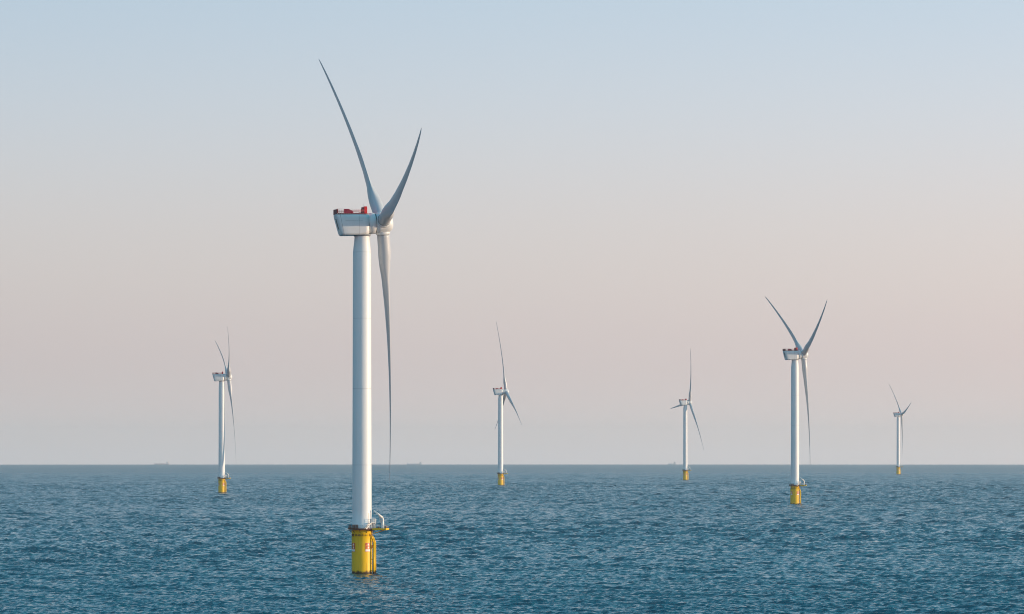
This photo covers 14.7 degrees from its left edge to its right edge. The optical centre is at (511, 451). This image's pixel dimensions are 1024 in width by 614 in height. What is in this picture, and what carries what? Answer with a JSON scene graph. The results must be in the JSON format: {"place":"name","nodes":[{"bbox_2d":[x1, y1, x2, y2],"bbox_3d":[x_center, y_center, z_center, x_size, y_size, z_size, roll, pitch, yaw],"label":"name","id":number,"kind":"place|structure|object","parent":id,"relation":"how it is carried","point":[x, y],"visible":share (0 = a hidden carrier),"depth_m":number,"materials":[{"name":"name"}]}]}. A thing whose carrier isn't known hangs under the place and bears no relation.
{"place":"outdoors","nodes":[
{"label":"outdoors","id":0,"kind":"place"},
{"bbox_2d":[0,464,1023,613],"bbox_3d":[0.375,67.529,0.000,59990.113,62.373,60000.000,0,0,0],"label":"sea","id":1,"kind":"structure","parent":0,"point":[538,539],"depth_m":1702.83,"materials":[{"name":"teal liquid"}]},
{"bbox_2d":[154,462,169,464],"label":"cargo ship","id":2,"kind":"object","parent":1,"relation":"on","point":[166,463],"visible":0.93,"depth_m":23794.96,"materials":[{"name":"metal"}]},
{"bbox_2d":[212,327,235,492],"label":"wind turbine","id":3,"kind":"object","parent":1,"relation":"in","point":[221,377],"visible":0.99,"depth_m":3754.59,"materials":[{"name":"metal"}]},
{"bbox_2d":[319,60,421,573],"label":"wind turbine","id":4,"kind":"object","parent":1,"relation":"in","point":[362,226],"visible":0.99,"depth_m":1240.79,"materials":[{"name":"metal"}]},
{"bbox_2d":[493,323,521,484],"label":"wind turbine","id":5,"kind":"object","parent":1,"relation":"in","point":[503,394],"visible":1,"depth_m":4635.42,"materials":[{"name":"metal"}]},
{"bbox_2d":[670,349,703,479],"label":"wind turbine","id":6,"kind":"object","parent":1,"relation":"in","point":[684,402],"visible":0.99,"depth_m":5585.34,"materials":[{"name":"metal"}]},
{"bbox_2d":[766,298,826,503],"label":"wind turbine","id":7,"kind":"object","parent":1,"relation":"in","point":[796,353],"visible":0.98,"depth_m":2902.64,"materials":[{"name":"metal"}]},
{"bbox_2d":[890,387,910,473],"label":"wind turbine","id":8,"kind":"object","parent":1,"relation":"in","point":[898,415],"visible":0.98,"depth_m":7289.62,"materials":[{"name":"metal"}]},
{"bbox_2d":[0,0,1023,464],"label":"sky","id":9,"kind":"structure","parent":0,"point":[623,189],"materials":[{"name":"blue"}]}
]}

